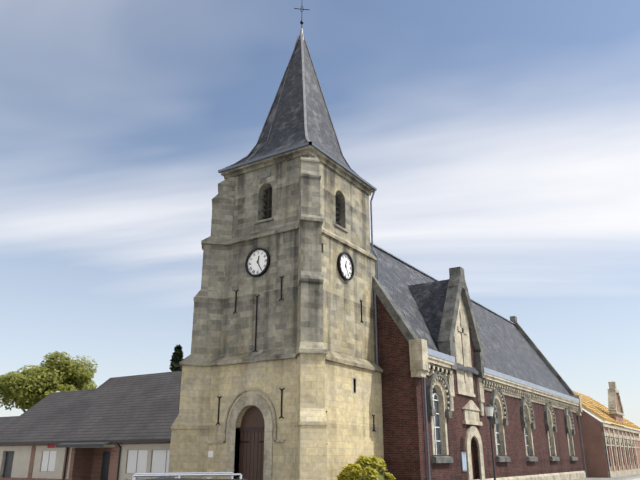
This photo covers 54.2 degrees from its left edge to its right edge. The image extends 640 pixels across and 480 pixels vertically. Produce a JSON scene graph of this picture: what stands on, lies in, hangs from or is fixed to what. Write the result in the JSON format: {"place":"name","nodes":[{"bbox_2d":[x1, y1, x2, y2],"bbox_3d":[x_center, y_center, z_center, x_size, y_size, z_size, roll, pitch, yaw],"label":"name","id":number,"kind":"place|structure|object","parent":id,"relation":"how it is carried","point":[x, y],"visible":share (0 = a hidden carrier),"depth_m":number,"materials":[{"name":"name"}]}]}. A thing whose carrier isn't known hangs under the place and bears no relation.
{"place":"outdoors","nodes":[
{"label":"outdoors","id":0,"kind":"place"},
{"bbox_2d":[0,416,18,429],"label":"house roof","id":1,"kind":"structure","parent":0,"point":[4,421],"depth_m":52.73,"materials":[{"name":"grey tile"}]},
{"bbox_2d":[0,391,169,479],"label":"annex walls","id":2,"kind":"structure","parent":0,"point":[21,462],"depth_m":38.98,"materials":[{"name":"beige paint"}]},
{"bbox_2d":[0,442,170,479],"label":"trim","id":3,"kind":"structure","parent":2,"relation":"attached to","point":[85,463],"depth_m":38.49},
{"bbox_2d":[3,444,169,479],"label":"annex joinery","id":4,"kind":"object","parent":2,"relation":"in","point":[137,461],"visible":0.73,"depth_m":35.51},
{"bbox_2d":[0,371,181,444],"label":"annex roof","id":5,"kind":"structure","parent":2,"relation":"on","point":[139,407],"depth_m":40.96,"materials":[{"name":"grey tile"}]},
{"bbox_2d":[0,439,170,479],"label":"annex gutters","id":6,"kind":"object","parent":5,"relation":"attached to","point":[95,445],"visible":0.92,"depth_m":36.57,"materials":[{"name":"grey metal"}]},
{"bbox_2d":[0,0,639,436],"label":"sky","id":7,"kind":"structure","parent":0,"point":[498,141],"materials":[{"name":"blue"}]},
{"bbox_2d":[416,370,584,479],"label":"brick wall","id":8,"kind":"structure","parent":0,"point":[517,465],"depth_m":35.44,"materials":[{"name":"red brick"}]},
{"bbox_2d":[409,339,586,479],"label":"stone cornice","id":9,"kind":"structure","parent":8,"relation":"attached to","point":[423,363],"depth_m":37.69,"materials":[{"name":"beige stone"}]},
{"bbox_2d":[431,376,574,455],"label":"window surrounds","id":10,"kind":"object","parent":8,"relation":"attached to","point":[439,385],"visible":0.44,"depth_m":36.84,"materials":[{"name":"beige stone"}]},
{"bbox_2d":[432,387,570,454],"bbox_3d":[12.626,12.125,39.946,0.020,3.125,27.950,-12,-23,31],"label":"window glass","id":11,"kind":"object","parent":10,"relation":"in","point":[438,445],"visible":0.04,"depth_m":29.92,"materials":[{"name":"grey glass"}]},
{"bbox_2d":[432,393,528,454],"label":"window bars","id":12,"kind":"object","parent":11,"relation":"attached to","point":[439,427],"depth_m":29.39,"materials":[{"name":"white metal"}]},
{"bbox_2d":[573,473,639,479],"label":"church pavement","id":13,"kind":"structure","parent":0,"point":[618,477],"depth_m":50.63,"materials":[{"name":"grey concrete"}]},
{"bbox_2d":[169,344,183,371],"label":"conifer","id":14,"kind":"object","parent":13,"relation":"on","point":[177,357],"visible":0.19,"depth_m":59.37,"materials":[{"name":"green plant"}]},
{"bbox_2d":[206,358,383,479],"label":"tower base","id":15,"kind":"object","parent":13,"relation":"on","point":[352,436],"visible":0.5,"depth_m":25.55,"materials":[{"name":"beige stone"}]},
{"bbox_2d":[168,365,211,476],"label":"buttress","id":16,"kind":"structure","parent":15,"relation":"attached to","point":[190,427],"depth_m":25.97,"materials":[{"name":"stone"}]},
{"bbox_2d":[208,451,212,456],"bbox_3d":[-4.488,8.793,25.664,0.264,0.250,0.025,-12,-23,31],"label":"plaque","id":17,"kind":"object","parent":15,"relation":"attached to","point":[210,453],"visible":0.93,"depth_m":25.66,"materials":[{"name":"white paint"}]},
{"bbox_2d":[206,388,284,479],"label":"arch door","id":18,"kind":"structure","parent":15,"relation":"attached to","point":[256,400],"depth_m":25.01,"materials":[{"name":"stone"}]},
{"bbox_2d":[238,406,264,479],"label":"church door","id":19,"kind":"structure","parent":15,"relation":"attached to","point":[251,451],"depth_m":25.01,"materials":[{"name":"brown wood"}]},
{"bbox_2d":[210,145,382,372],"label":"tower","id":20,"kind":"structure","parent":15,"relation":"on","point":[348,337],"depth_m":27.95,"materials":[{"name":"stone"}]},
{"bbox_2d":[179,177,234,368],"bbox_3d":[-5.106,1.302,28.783,2.103,9.050,1.122,5,-20,-15],"label":"buttress","id":21,"kind":"object","parent":20,"relation":"attached to","point":[207,331],"visible":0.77,"depth_m":28.09,"materials":[{"name":"stone"}]},
{"bbox_2d":[245,248,269,276],"bbox_3d":[-2.736,0.984,27.486,1.311,1.311,0.160,-12,-23,31],"label":"clock","id":22,"kind":"object","parent":20,"relation":"attached to","point":[257,262],"visible":0.98,"depth_m":27.48,"materials":[{"name":"white"}]},
{"bbox_2d":[225,28,357,174],"bbox_3d":[-1.008,-7.323,32.983,5.382,9.200,6.106,-12,-23,31],"label":"spire ridge flashing","id":23,"kind":"object","parent":20,"relation":"on","point":[301,37],"visible":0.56,"depth_m":32.49,"materials":[{"name":"grey metal"}]},
{"bbox_2d":[232,40,350,169],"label":"spire roof","id":24,"kind":"structure","parent":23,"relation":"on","point":[287,130],"depth_m":31.64,"materials":[{"name":"grey stone"}]},
{"bbox_2d":[245,36,297,161],"bbox_3d":[-2.417,-7.438,32.082,3.102,8.682,0.106,16,-24,-38],"label":"lightning strap","id":25,"kind":"object","parent":24,"relation":"attached to","point":[276,108],"visible":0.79,"depth_m":31.97,"materials":[{"name":"grey metal"}]},
{"bbox_2d":[294,6,309,27],"bbox_3d":[-1.008,-12.655,34.835,0.872,2.390,0.199,5,-20,-15],"label":"cross","id":26,"kind":"object","parent":23,"relation":"on","point":[301,22],"visible":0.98,"depth_m":34.84,"materials":[{"name":"black metal"}]},
{"bbox_2d":[216,276,375,431],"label":"wall anchors","id":27,"kind":"object","parent":20,"relation":"attached to","point":[257,351],"depth_m":26.49,"materials":[{"name":"black metal"}]},
{"bbox_2d":[218,141,378,280],"bbox_3d":[-1.001,-0.320,30.546,5.447,5.770,6.160,-12,-23,31],"label":"gutter","id":28,"kind":"object","parent":20,"relation":"attached to","point":[316,147],"visible":0.92,"depth_m":29.70,"materials":[{"name":"grey metal"}]},
{"bbox_2d":[261,185,339,224],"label":"belfry louvres","id":29,"kind":"object","parent":20,"relation":"in","point":[268,204],"visible":0.33,"depth_m":29.10,"materials":[{"name":"black wood"}]},
{"bbox_2d":[255,171,347,232],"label":"belfry sills","id":30,"kind":"structure","parent":20,"relation":"attached to","point":[265,174],"depth_m":28.96,"materials":[{"name":"grey stone"}]},
{"bbox_2d":[295,156,327,357],"bbox_3d":[-0.394,0.295,25.883,1.122,9.050,2.103,3,-19,-8],"label":"buttress","id":31,"kind":"object","parent":20,"relation":"attached to","point":[310,303],"visible":0.92,"depth_m":25.41,"materials":[{"name":"stone"}]},
{"bbox_2d":[337,252,353,280],"bbox_3d":[1.165,1.195,28.399,0.160,1.311,1.311,-12,-23,31],"label":"clock","id":32,"kind":"object","parent":20,"relation":"attached to","point":[345,265],"visible":1,"depth_m":28.38,"materials":[{"name":"white"}]},
{"bbox_2d":[295,353,327,479],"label":"buttress","id":33,"kind":"structure","parent":15,"relation":"attached to","point":[311,423],"depth_m":22.74,"materials":[{"name":"stone"}]},
{"bbox_2d":[352,375,356,393],"bbox_3d":[1.441,6.208,26.784,0.099,0.770,0.440,-12,-23,31],"label":"slit surround","id":34,"kind":"object","parent":15,"relation":"attached to","point":[355,380],"visible":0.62,"depth_m":26.80,"materials":[{"name":"stone"}]},
{"bbox_2d":[337,455,395,479],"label":"golden bush","id":35,"kind":"object","parent":13,"relation":"on","point":[367,468],"depth_m":23.22,"materials":[{"name":"yellow plant"}]},
{"bbox_2d":[484,404,495,479],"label":"street lamp","id":36,"kind":"object","parent":13,"relation":"on","point":[488,408],"visible":1,"depth_m":31.28,"materials":[{"name":"grey metal"}]},
{"bbox_2d":[579,393,639,477],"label":"hall walls","id":37,"kind":"structure","parent":13,"relation":"on","point":[594,448],"depth_m":54.31,"materials":[{"name":"red brick"}]},
{"bbox_2d":[572,390,639,429],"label":"roof","id":38,"kind":"structure","parent":37,"relation":"on","point":[595,408],"depth_m":62.14,"materials":[{"name":"orange tile"}]},
{"bbox_2d":[602,427,610,477],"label":"downspout","id":39,"kind":"object","parent":37,"relation":"attached to","point":[606,452],"visible":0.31,"depth_m":53.19,"materials":[{"name":"grey metal"}]},
{"bbox_2d":[601,382,639,477],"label":"trim","id":40,"kind":"structure","parent":37,"relation":"attached to","point":[612,402],"depth_m":60.87,"materials":[{"name":"beige stone"}]},
{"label":"square gravel","id":41,"kind":"object","parent":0,"visible":0},
{"bbox_2d":[124,472,246,479],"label":"metal railing","id":42,"kind":"object","parent":41,"relation":"on","point":[176,476],"visible":1,"depth_m":10.78,"materials":[{"name":"grey metal"}]},
{"label":"asphalt ground","id":43,"kind":"structure","parent":0,"visible":0},
{"bbox_2d":[0,351,97,411],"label":"tree","id":44,"kind":"object","parent":43,"relation":"on","point":[36,380],"depth_m":73.00,"materials":[{"name":"green plant"}]},
{"bbox_2d":[374,295,474,479],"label":"nave walls","id":45,"kind":"structure","parent":43,"relation":"on","point":[400,430],"depth_m":28.12,"materials":[{"name":"red brick"}]},
{"bbox_2d":[438,267,485,378],"bbox_3d":[7.639,4.353,34.019,0.660,5.820,5.289,-12,-23,31],"label":"gable coping","id":46,"kind":"object","parent":45,"relation":"attached to","point":[457,288],"visible":0.75,"depth_m":33.98,"materials":[{"name":"grey stone"}]},
{"bbox_2d":[460,452,466,470],"bbox_3d":[7.080,10.920,30.797,0.075,0.900,0.600,-12,-23,31],"label":"notice board","id":47,"kind":"object","parent":45,"relation":"attached to","point":[463,461],"visible":1,"depth_m":30.70,"materials":[{"name":"grey"}]},
{"bbox_2d":[447,296,484,479],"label":"cross gable stone","id":48,"kind":"object","parent":45,"relation":"attached to","point":[464,379],"visible":0.92,"depth_m":32.92,"materials":[{"name":"beige stone"}]},
{"bbox_2d":[370,245,570,395],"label":"church roof","id":49,"kind":"structure","parent":45,"relation":"on","point":[418,298],"depth_m":39.07,"materials":[{"name":"grey stone"}]},
{"bbox_2d":[370,242,578,401],"bbox_3d":[11.469,6.547,43.755,5.130,7.456,32.100,-12,-23,31],"label":"roof flashing","id":50,"kind":"object","parent":49,"relation":"on","point":[440,355],"visible":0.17,"depth_m":39.81,"materials":[{"name":"grey metal"}]},
{"bbox_2d":[471,443,474,479],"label":"side door","id":51,"kind":"structure","parent":45,"relation":"attached to","point":[473,467],"depth_m":32.57,"materials":[{"name":"brown wood"}]},
{"bbox_2d":[372,276,574,394],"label":"gable copings","id":52,"kind":"object","parent":45,"relation":"on","point":[397,316],"visible":0.19,"depth_m":30.13,"materials":[{"name":"grey stone"}]},
{"bbox_2d":[374,292,588,479],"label":"downpipes","id":53,"kind":"object","parent":45,"relation":"attached to","point":[425,403],"visible":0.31,"depth_m":29.09,"materials":[{"name":"grey metal"}]},
{"bbox_2d":[426,372,577,462],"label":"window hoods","id":54,"kind":"object","parent":45,"relation":"attached to","point":[448,414],"depth_m":36.14,"materials":[{"name":"grey stone"}]},
{"bbox_2d":[621,476,639,479],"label":"kerb","id":55,"kind":"structure","parent":43,"relation":"on","point":[631,478],"depth_m":51.62,"materials":[{"name":"grey concrete"}]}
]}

